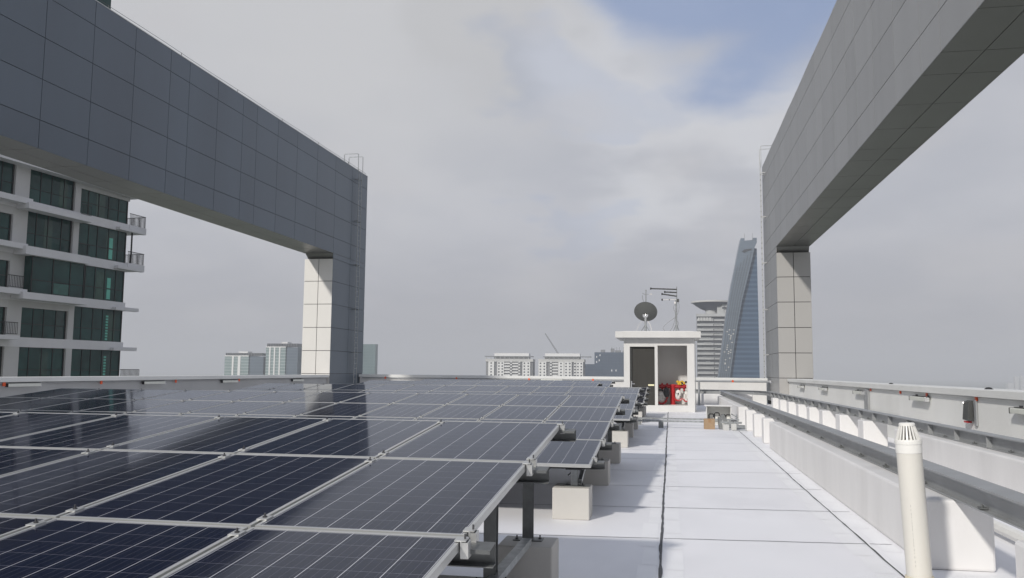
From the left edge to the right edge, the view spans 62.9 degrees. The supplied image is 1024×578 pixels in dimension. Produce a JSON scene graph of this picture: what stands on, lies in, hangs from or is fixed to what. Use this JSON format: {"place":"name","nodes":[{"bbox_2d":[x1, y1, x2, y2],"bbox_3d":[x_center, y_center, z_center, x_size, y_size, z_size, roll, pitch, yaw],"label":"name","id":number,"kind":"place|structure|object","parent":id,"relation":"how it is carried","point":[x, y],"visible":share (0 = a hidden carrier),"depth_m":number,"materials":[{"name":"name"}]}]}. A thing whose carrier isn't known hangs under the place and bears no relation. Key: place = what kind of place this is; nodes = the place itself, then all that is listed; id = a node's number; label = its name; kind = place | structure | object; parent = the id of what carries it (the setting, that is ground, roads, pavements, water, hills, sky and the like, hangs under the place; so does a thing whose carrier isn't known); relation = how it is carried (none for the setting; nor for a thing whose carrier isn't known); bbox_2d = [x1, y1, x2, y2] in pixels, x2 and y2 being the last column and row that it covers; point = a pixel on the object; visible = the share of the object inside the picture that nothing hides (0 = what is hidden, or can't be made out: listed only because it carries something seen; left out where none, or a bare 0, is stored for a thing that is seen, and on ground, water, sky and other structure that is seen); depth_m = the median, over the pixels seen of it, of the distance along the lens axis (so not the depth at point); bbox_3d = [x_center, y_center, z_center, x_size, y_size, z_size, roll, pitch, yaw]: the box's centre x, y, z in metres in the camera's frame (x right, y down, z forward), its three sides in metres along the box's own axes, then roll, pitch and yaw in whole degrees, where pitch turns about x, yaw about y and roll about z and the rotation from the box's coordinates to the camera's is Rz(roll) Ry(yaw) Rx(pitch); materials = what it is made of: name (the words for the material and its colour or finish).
{"place":"outdoors","nodes":[
{"label":"outdoors","id":0,"kind":"place"},
{"bbox_2d":[0,0,145,376],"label":"apartment tower","id":1,"kind":"structure","parent":0,"point":[64,266],"depth_m":65.78,"materials":[{"name":"white concrete"}]},
{"bbox_2d":[0,346,2,376],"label":"window","id":2,"kind":"structure","parent":1,"relation":"in","point":[0,346],"depth_m":60.63,"materials":[{"name":"green glass"}]},
{"bbox_2d":[0,307,4,334],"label":"window","id":3,"kind":"structure","parent":1,"relation":"in","point":[2,309],"depth_m":60.80,"materials":[{"name":"green glass"}]},
{"bbox_2d":[0,260,7,286],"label":"window","id":4,"kind":"structure","parent":1,"relation":"in","point":[3,264],"depth_m":61.03,"materials":[{"name":"green glass"}]},
{"bbox_2d":[0,212,10,240],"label":"window","id":5,"kind":"structure","parent":1,"relation":"in","point":[5,219],"depth_m":61.25,"materials":[{"name":"green glass"}]},
{"bbox_2d":[0,160,14,193],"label":"window","id":6,"kind":"structure","parent":1,"relation":"in","point":[7,169],"depth_m":61.43,"materials":[{"name":"green glass"}]},
{"bbox_2d":[17,347,63,376],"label":"window","id":7,"kind":"structure","parent":1,"relation":"in","point":[32,362],"depth_m":64.08,"materials":[{"name":"green glass"}]},
{"bbox_2d":[20,307,66,338],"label":"window","id":8,"kind":"structure","parent":1,"relation":"in","point":[35,323],"depth_m":64.39,"materials":[{"name":"green glass"}]},
{"bbox_2d":[26,211,71,252],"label":"window","id":9,"kind":"structure","parent":1,"relation":"in","point":[43,231],"depth_m":65.06,"materials":[{"name":"green glass"}]},
{"bbox_2d":[29,169,73,210],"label":"window","id":10,"kind":"structure","parent":1,"relation":"in","point":[47,189],"depth_m":65.42,"materials":[{"name":"green glass"}]},
{"bbox_2d":[23,256,84,297],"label":"window","id":11,"kind":"structure","parent":1,"relation":"in","point":[42,275],"depth_m":64.42,"materials":[{"name":"green glass"}]},
{"bbox_2d":[70,349,119,375],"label":"window","id":12,"kind":"structure","parent":1,"relation":"in","point":[84,362],"depth_m":69.57,"materials":[{"name":"green glass"}]},
{"bbox_2d":[73,306,122,341],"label":"window","id":13,"kind":"structure","parent":1,"relation":"in","point":[90,324],"depth_m":69.86,"materials":[{"name":"green glass"}]},
{"bbox_2d":[78,223,126,262],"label":"window","id":14,"kind":"structure","parent":1,"relation":"in","point":[107,244],"depth_m":70.60,"materials":[{"name":"green glass"}]},
{"bbox_2d":[83,265,124,301],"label":"window","id":15,"kind":"structure","parent":1,"relation":"in","point":[99,283],"depth_m":70.63,"materials":[{"name":"green glass"}]},
{"bbox_2d":[80,189,127,223],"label":"window","id":16,"kind":"structure","parent":1,"relation":"in","point":[103,206],"depth_m":70.89,"materials":[{"name":"green glass"}]},
{"bbox_2d":[97,0,110,8],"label":"window","id":17,"kind":"structure","parent":1,"relation":"in","point":[108,2],"depth_m":71.52,"materials":[{"name":"green glass"}]},
{"bbox_2d":[437,575,482,577],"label":"concrete block","id":18,"kind":"structure","parent":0,"point":[446,576],"depth_m":5.47,"materials":[{"name":"beige paint"}]},
{"bbox_2d":[111,0,1023,381],"label":"sky","id":19,"kind":"structure","parent":0,"point":[533,169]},
{"bbox_2d":[119,373,1019,389],"bbox_3d":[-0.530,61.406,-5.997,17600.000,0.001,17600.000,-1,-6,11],"label":"ground","id":20,"kind":"structure","parent":0,"point":[991,384],"depth_m":6617.78,"materials":[{"name":"concrete"}]},
{"bbox_2d":[224,351,265,374],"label":"office block","id":21,"kind":"structure","parent":20,"relation":"on","point":[244,363],"depth_m":916.41,"materials":[{"name":"glass"}]},
{"bbox_2d":[265,342,302,374],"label":"office block","id":22,"kind":"structure","parent":20,"relation":"on","point":[284,358],"depth_m":909.10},
{"bbox_2d":[299,344,377,373],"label":"office block","id":23,"kind":"structure","parent":20,"relation":"on","point":[370,358],"depth_m":948.04,"materials":[{"name":"grey glass"}]},
{"bbox_2d":[485,353,534,378],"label":"condominium","id":24,"kind":"structure","parent":20,"relation":"on","point":[511,364],"depth_m":913.67,"materials":[{"name":"concrete"}]},
{"bbox_2d":[538,353,589,375],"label":"condominium","id":25,"kind":"structure","parent":20,"relation":"on","point":[561,364],"depth_m":903.18,"materials":[{"name":"concrete"}]},
{"bbox_2d":[585,347,623,379],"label":"office block","id":26,"kind":"structure","parent":20,"relation":"on","point":[609,364],"depth_m":993.49,"materials":[{"name":"blue glass"}]},
{"bbox_2d":[691,300,727,377],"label":"saucer tower","id":27,"kind":"structure","parent":0,"point":[710,324],"depth_m":759.99,"materials":[{"name":"concrete"}]},
{"bbox_2d":[717,233,759,377],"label":"skyscraper","id":28,"kind":"structure","parent":0,"point":[739,355],"depth_m":680.41,"materials":[{"name":"blue glass"}]},
{"bbox_2d":[1006,383,1013,389],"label":"distant tower","id":29,"kind":"structure","parent":0,"point":[1009,385],"depth_m":3549.31,"materials":[{"name":"concrete"}]},
{"bbox_2d":[1013,376,1018,389],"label":"distant tower","id":30,"kind":"structure","parent":0,"point":[1016,382],"depth_m":3546.18,"materials":[{"name":"concrete"}]},
{"bbox_2d":[1019,376,1023,389],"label":"distant tower","id":31,"kind":"structure","parent":0,"point":[1021,382],"depth_m":3542.75,"materials":[{"name":"concrete"}]},
{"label":"roof slab body","id":32,"kind":"structure","parent":0,"visible":0},
{"bbox_2d":[440,403,1023,577],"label":"roof deck","id":33,"kind":"structure","parent":32,"relation":"on","point":[730,520],"depth_m":9.53,"materials":[{"name":"white paint"}]},
{"bbox_2d":[0,375,328,396],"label":"parapet wall","id":34,"kind":"structure","parent":33,"relation":"on","point":[197,383],"depth_m":30.12,"materials":[{"name":"grey paint"}]},
{"bbox_2d":[5,383,41,386],"bbox_3d":[-14.033,2.735,24.047,0.144,0.140,1.290,-1,-6,11],"label":"wall light","id":35,"kind":"object","parent":34,"relation":"attached to","point":[22,384],"visible":1,"depth_m":23.94,"materials":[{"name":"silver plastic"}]},
{"bbox_2d":[141,381,165,383],"bbox_3d":[-12.891,3.347,30.110,0.144,0.140,1.290,-1,-6,11],"label":"wall light","id":36,"kind":"object","parent":34,"relation":"attached to","point":[154,382],"visible":1,"depth_m":30.06,"materials":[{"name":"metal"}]},
{"bbox_2d":[0,378,307,383],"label":"conduit pipe","id":37,"kind":"object","parent":34,"relation":"attached to","point":[147,380],"visible":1,"depth_m":29.45,"materials":[{"name":"metal"}]},
{"bbox_2d":[221,380,237,382],"bbox_3d":[-11.914,3.872,35.293,0.144,0.140,1.290,-1,-6,11],"label":"wall light","id":38,"kind":"object","parent":34,"relation":"attached to","point":[224,381],"visible":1,"depth_m":35.04,"materials":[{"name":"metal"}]},
{"bbox_2d":[0,0,367,383],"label":"portal frame","id":39,"kind":"object","parent":33,"relation":"on","point":[96,93],"visible":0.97,"depth_m":31.89,"materials":[{"name":"aluminium composite panel"},{"name":"aluminium"}]},
{"bbox_2d":[344,153,362,382],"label":"wall ladder","id":40,"kind":"object","parent":39,"relation":"attached to","point":[355,309],"depth_m":49.22,"materials":[{"name":"metal"}]},
{"bbox_2d":[420,379,614,386],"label":"solar array","id":41,"kind":"object","parent":33,"relation":"on","point":[606,383],"visible":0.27,"depth_m":43.84,"materials":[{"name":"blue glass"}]},
{"bbox_2d":[498,535,558,577],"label":"concrete block","id":42,"kind":"structure","parent":33,"relation":"on","point":[539,560],"depth_m":6.42,"materials":[{"name":"beige paint"}]},
{"bbox_2d":[0,411,575,577],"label":"solar array","id":43,"kind":"object","parent":42,"relation":"on","point":[87,495],"visible":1,"depth_m":4.54,"materials":[{"name":"blue glass"}]},
{"bbox_2d":[487,538,531,577],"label":"steel strut","id":44,"kind":"object","parent":42,"relation":"on","point":[510,560],"visible":1,"depth_m":5.76,"materials":[{"name":"metal"}]},
{"bbox_2d":[359,374,767,404],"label":"parapet wall","id":45,"kind":"structure","parent":33,"relation":"on","point":[761,399],"depth_m":46.91,"materials":[{"name":"white paint"}]},
{"bbox_2d":[362,377,623,380],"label":"conduit pipe","id":46,"kind":"object","parent":45,"relation":"attached to","point":[492,378],"visible":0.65,"depth_m":48.16,"materials":[{"name":"metal"}]},
{"bbox_2d":[552,483,591,519],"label":"concrete block","id":47,"kind":"structure","parent":33,"relation":"on","point":[571,503],"depth_m":9.65,"materials":[{"name":"beige paint"}]},
{"bbox_2d":[580,459,609,485],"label":"concrete block","id":48,"kind":"structure","parent":33,"relation":"on","point":[598,477],"depth_m":12.57,"materials":[{"name":"beige paint"}]},
{"bbox_2d":[0,388,628,486],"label":"solar array","id":49,"kind":"object","parent":48,"relation":"on","point":[589,419],"visible":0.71,"depth_m":14.68,"materials":[{"name":"blue glass"}]},
{"bbox_2d":[598,442,620,462],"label":"concrete block","id":50,"kind":"structure","parent":33,"relation":"on","point":[613,455],"depth_m":15.62,"materials":[{"name":"beige paint"}]},
{"bbox_2d":[612,430,628,447],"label":"concrete block","id":51,"kind":"structure","parent":33,"relation":"on","point":[622,437],"depth_m":18.89,"materials":[{"name":"beige paint"}]},
{"bbox_2d":[617,423,633,436],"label":"concrete block","id":52,"kind":"structure","parent":33,"relation":"on","point":[629,427],"depth_m":21.87,"materials":[{"name":"beige paint"}]},
{"bbox_2d":[232,383,643,430],"bbox_3d":[-2.711,3.130,23.099,12.379,0.894,6.653,-1,-6,11],"label":"solar array","id":53,"kind":"object","parent":52,"relation":"on","point":[632,394],"visible":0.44,"depth_m":25.04,"materials":[{"name":"blue glass"}]},
{"bbox_2d":[629,416,637,428],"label":"concrete block","id":54,"kind":"structure","parent":33,"relation":"on","point":[636,425],"depth_m":24.88,"materials":[{"name":"beige paint"}]},
{"bbox_2d":[633,411,641,422],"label":"concrete block","id":55,"kind":"structure","parent":33,"relation":"on","point":[639,414],"depth_m":28.17,"materials":[{"name":"beige paint"}]},
{"bbox_2d":[634,407,644,416],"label":"concrete block","id":56,"kind":"structure","parent":33,"relation":"on","point":[643,411],"depth_m":31.24,"materials":[{"name":"beige paint"}]},
{"bbox_2d":[358,380,649,410],"bbox_3d":[-0.917,4.073,32.626,12.379,0.900,6.653,-1,-6,11],"label":"solar array","id":57,"kind":"object","parent":56,"relation":"on","point":[497,383],"visible":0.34,"depth_m":35.04,"materials":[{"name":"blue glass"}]},
{"bbox_2d":[615,331,700,411],"bbox_3d":[6.617,3.714,37.830,3.640,3.475,3.840,-1,-6,11],"label":"service hut","id":58,"kind":"object","parent":33,"relation":"on","point":[653,360],"visible":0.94,"depth_m":36.52,"materials":[{"name":"white paint"}]},
{"bbox_2d":[630,347,654,404],"bbox_3d":[5.677,3.777,36.476,1.050,2.510,0.202,-1,-6,11],"label":"door","id":59,"kind":"structure","parent":58,"relation":"in","point":[642,359],"depth_m":36.56,"materials":[{"name":"grey metal"}]},
{"bbox_2d":[634,302,656,330],"bbox_3d":[6.003,1.285,37.819,0.897,1.364,0.939,4,-6,-30],"label":"satellite dish","id":60,"kind":"object","parent":58,"relation":"on","point":[645,311],"visible":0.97,"depth_m":37.66,"materials":[{"name":"metal"}]},
{"bbox_2d":[658,387,669,404],"bbox_3d":[6.656,4.752,37.216,0.702,0.778,0.175,-1,-6,11],"label":"hose coil","id":61,"kind":"object","parent":58,"relation":"hanging from","point":[663,395],"visible":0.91,"depth_m":37.17,"materials":[{"name":"fabric"}]},
{"bbox_2d":[650,286,678,330],"bbox_3d":[6.878,0.921,37.669,1.304,2.065,0.600,-1,-6,11],"label":"tv aerial","id":62,"kind":"object","parent":58,"relation":"on","point":[675,310],"visible":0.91,"depth_m":37.60,"materials":[{"name":"metal"}]},
{"bbox_2d":[659,380,686,404],"bbox_3d":[7.192,4.618,37.391,1.235,1.070,0.390,-1,-6,11],"label":"riser pipe","id":63,"kind":"object","parent":58,"relation":"on","point":[679,386],"visible":1,"depth_m":37.31,"materials":[{"name":"metal"}]},
{"bbox_2d":[673,390,682,400],"bbox_3d":[7.356,4.723,37.107,0.439,0.510,0.135,-1,-6,11],"label":"hose coil","id":64,"kind":"object","parent":58,"relation":"hanging from","point":[678,395],"visible":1,"depth_m":37.07,"materials":[{"name":"fabric"}]},
{"bbox_2d":[683,391,687,402],"bbox_3d":[7.705,4.769,37.039,0.290,0.510,0.130,-1,-6,11],"label":"hose coil","id":65,"kind":"object","parent":58,"relation":"hanging from","point":[685,399],"visible":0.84,"depth_m":37.00,"materials":[{"name":"white fabric"}]},
{"bbox_2d":[638,420,703,427],"bbox_3d":[4.718,4.136,25.641,2.250,0.233,0.140,-1,-6,11],"label":"steel channel","id":66,"kind":"object","parent":33,"relation":"on","point":[660,423],"visible":0.91,"depth_m":25.60,"materials":[{"name":"metal"}]},
{"bbox_2d":[638,417,738,424],"bbox_3d":[5.517,4.267,26.909,3.450,0.233,0.140,-1,-6,11],"label":"steel channel","id":67,"kind":"object","parent":33,"relation":"on","point":[640,418],"visible":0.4,"depth_m":26.90,"materials":[{"name":"metal"}]},
{"bbox_2d":[498,414,891,544],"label":"roof joints","id":68,"kind":"object","parent":33,"relation":"on","point":[707,508],"visible":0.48,"depth_m":10.45,"materials":[{"name":"grey"}]},
{"bbox_2d":[704,418,714,428],"bbox_3d":[5.972,4.079,25.358,0.320,0.313,0.262,-1,-6,11],"label":"cardboard box","id":69,"kind":"object","parent":33,"relation":"on","point":[709,423],"visible":1,"depth_m":25.23,"materials":[{"name":"cardboard"}]},
{"bbox_2d":[718,417,722,428],"bbox_3d":[6.265,4.031,25.216,0.090,0.360,0.120,-3,-6,-1],"label":"steel offcut","id":70,"kind":"object","parent":33,"relation":"on","point":[720,423],"visible":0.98,"depth_m":25.16,"materials":[{"name":"metal"}]},
{"bbox_2d":[704,405,737,424],"bbox_3d":[7.048,4.143,27.543,1.408,0.630,0.560,-1,-6,11],"label":"steel cabinet","id":71,"kind":"object","parent":33,"relation":"on","point":[715,411],"visible":0.72,"depth_m":27.80,"materials":[{"name":"metal"}]},
{"bbox_2d":[696,393,752,404],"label":"curve plinth","id":72,"kind":"structure","parent":33,"relation":"on","point":[708,399],"depth_m":43.69,"materials":[{"name":"white paint"}]},
{"bbox_2d":[722,424,728,429],"bbox_3d":[6.350,4.107,24.877,0.170,0.170,0.170,0,-6,5],"label":"concrete cube","id":73,"kind":"object","parent":33,"relation":"on","point":[725,426],"visible":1,"depth_m":24.80,"materials":[{"name":"concrete"}]},
{"bbox_2d":[720,414,730,427],"bbox_3d":[6.543,4.047,25.669,0.100,0.440,0.140,-28,-7,2],"label":"steel offcut","id":74,"kind":"object","parent":33,"relation":"on","point":[723,417],"visible":0.57,"depth_m":25.61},
{"bbox_2d":[696,380,770,404],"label":"pipe rail","id":75,"kind":"object","parent":33,"relation":"on","point":[747,381],"visible":0.89,"depth_m":43.22,"materials":[{"name":"metal"}]},
{"bbox_2d":[731,424,736,429],"bbox_3d":[6.605,4.105,24.931,0.160,0.190,0.170,-1,-6,16],"label":"concrete cube","id":76,"kind":"object","parent":33,"relation":"on","point":[733,426],"visible":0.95,"depth_m":24.85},
{"bbox_2d":[721,421,741,423],"bbox_3d":[6.528,3.978,24.958,0.620,0.060,0.080,1,-5,8],"label":"angle iron","id":77,"kind":"object","parent":76,"relation":"on","point":[728,422],"visible":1,"depth_m":24.92,"materials":[{"name":"metal"}]},
{"bbox_2d":[718,396,752,424],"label":"long plinth","id":78,"kind":"structure","parent":33,"relation":"on","point":[738,410],"depth_m":28.48,"materials":[{"name":"white paint"}]},
{"bbox_2d":[719,390,1023,530],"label":"gantry rail","id":79,"kind":"object","parent":78,"relation":"on","point":[1002,503],"visible":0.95,"depth_m":8.00,"materials":[{"name":"grey paint"}]},
{"bbox_2d":[745,410,759,430],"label":"pier","id":80,"kind":"structure","parent":33,"relation":"on","point":[748,420],"depth_m":24.59,"materials":[{"name":"white paint"}]},
{"bbox_2d":[752,413,770,436],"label":"pier","id":81,"kind":"structure","parent":33,"relation":"on","point":[757,424],"depth_m":22.33,"materials":[{"name":"white paint"}]},
{"bbox_2d":[636,413,905,577],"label":"roof paint bands","id":82,"kind":"object","parent":33,"relation":"on","point":[675,561],"visible":0.84,"depth_m":9.67,"materials":[{"name":"paint"}]},
{"bbox_2d":[762,417,779,443],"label":"pier","id":83,"kind":"structure","parent":33,"relation":"on","point":[765,431],"depth_m":20.28,"materials":[{"name":"white paint"}]},
{"bbox_2d":[771,398,783,408],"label":"pier","id":84,"kind":"structure","parent":33,"relation":"on","point":[774,402],"depth_m":37.08,"materials":[{"name":"white paint"}]},
{"bbox_2d":[658,412,904,577],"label":"roof sealant lines","id":85,"kind":"object","parent":33,"relation":"on","point":[660,570],"visible":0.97,"depth_m":9.36,"materials":[{"name":"rubber"}]},
{"bbox_2d":[778,400,791,411],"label":"pier","id":86,"kind":"structure","parent":33,"relation":"on","point":[782,404],"depth_m":34.63,"materials":[{"name":"white paint"}]},
{"bbox_2d":[786,402,799,414],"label":"pier","id":87,"kind":"structure","parent":33,"relation":"on","point":[791,407],"depth_m":32.18,"materials":[{"name":"white paint"}]},
{"bbox_2d":[796,404,812,418],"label":"pier","id":88,"kind":"structure","parent":33,"relation":"on","point":[801,410],"depth_m":29.74,"materials":[{"name":"white paint"}]},
{"bbox_2d":[806,407,824,422],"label":"pier","id":89,"kind":"structure","parent":33,"relation":"on","point":[812,413],"depth_m":27.39,"materials":[{"name":"white paint"}]},
{"bbox_2d":[819,410,840,428],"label":"pier","id":90,"kind":"structure","parent":33,"relation":"on","point":[826,417],"depth_m":25.03,"materials":[{"name":"white paint"}]},
{"bbox_2d":[835,414,860,436],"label":"pier","id":91,"kind":"structure","parent":33,"relation":"on","point":[847,423],"depth_m":22.48,"materials":[{"name":"white paint"}]},
{"bbox_2d":[858,419,887,446],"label":"pier","id":92,"kind":"structure","parent":33,"relation":"on","point":[873,431],"depth_m":19.74,"materials":[{"name":"white paint"}]},
{"bbox_2d":[769,422,995,571],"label":"long plinth","id":93,"kind":"structure","parent":33,"relation":"on","point":[961,536],"depth_m":8.87,"materials":[{"name":"white paint"}]},
{"bbox_2d":[762,0,1023,403],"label":"portal frame","id":94,"kind":"object","parent":33,"relation":"on","point":[885,89],"visible":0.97,"depth_m":25.29,"materials":[{"name":"silver metal"}]},
{"bbox_2d":[759,145,771,377],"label":"wall ladder","id":95,"kind":"object","parent":94,"relation":"attached to","point":[762,263],"depth_m":46.83,"materials":[{"name":"metal"}]},
{"bbox_2d":[787,379,1023,438],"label":"parapet wall","id":96,"kind":"structure","parent":33,"relation":"on","point":[944,405],"depth_m":18.98,"materials":[{"name":"grey paint"}]},
{"bbox_2d":[818,386,827,390],"bbox_3d":[11.872,3.795,31.945,0.144,0.140,1.290,-1,-6,11],"label":"wall light","id":97,"kind":"object","parent":96,"relation":"attached to","point":[823,388],"visible":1,"depth_m":31.74,"materials":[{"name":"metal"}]},
{"bbox_2d":[852,389,863,394],"bbox_3d":[10.730,3.183,25.881,0.144,0.140,1.290,-1,-6,11],"label":"wall light","id":98,"kind":"object","parent":96,"relation":"attached to","point":[857,391],"visible":0.98,"depth_m":25.82,"materials":[{"name":"metal"}]},
{"bbox_2d":[864,389,869,419],"bbox_3d":[10.618,3.473,25.056,0.055,0.940,0.500,-1,-6,11],"label":"strip cover","id":99,"kind":"object","parent":96,"relation":"attached to","point":[866,399],"visible":0.56,"depth_m":24.98,"materials":[{"name":"grey paint"}]},
{"bbox_2d":[909,394,929,401],"bbox_3d":[9.551,2.552,19.623,0.144,0.140,1.290,-1,-6,11],"label":"wall light","id":100,"kind":"object","parent":96,"relation":"attached to","point":[916,397],"visible":1,"depth_m":19.43,"materials":[{"name":"metal"}]},
{"bbox_2d":[962,400,977,425],"bbox_3d":[8.927,2.407,16.344,0.126,0.500,0.476,0,-6,7],"label":"wall box","id":101,"kind":"object","parent":96,"relation":"attached to","point":[968,405],"visible":1,"depth_m":16.29,"materials":[{"name":"grey plastic"}]},
{"bbox_2d":[1009,406,1023,414],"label":"wall light","id":102,"kind":"object","parent":96,"relation":"attached to","point":[1018,410],"visible":1,"depth_m":14.02,"materials":[{"name":"metal"}]},
{"bbox_2d":[894,422,934,577],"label":"vent pipe","id":103,"kind":"object","parent":33,"relation":"on","point":[914,514],"visible":1,"depth_m":6.53,"materials":[{"name":"beige plastic"}]},
{"bbox_2d":[894,429,1023,493],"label":"long plinth","id":104,"kind":"structure","parent":33,"relation":"on","point":[1003,469],"depth_m":12.51,"materials":[{"name":"white paint"}]},
{"bbox_2d":[696,389,1023,456],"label":"gantry rail","id":105,"kind":"object","parent":104,"relation":"on","point":[1006,444],"visible":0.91,"depth_m":15.90,"materials":[{"name":"metal"}]},
{"bbox_2d":[994,520,1023,541],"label":"deck pipe","id":106,"kind":"object","parent":33,"relation":"on","point":[1013,534],"depth_m":8.48,"materials":[{"name":"white plastic"}]},
{"bbox_2d":[1015,540,1023,577],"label":"pier","id":107,"kind":"structure","parent":33,"relation":"on","point":[1019,550],"depth_m":5.51,"materials":[{"name":"white paint"}]}
]}

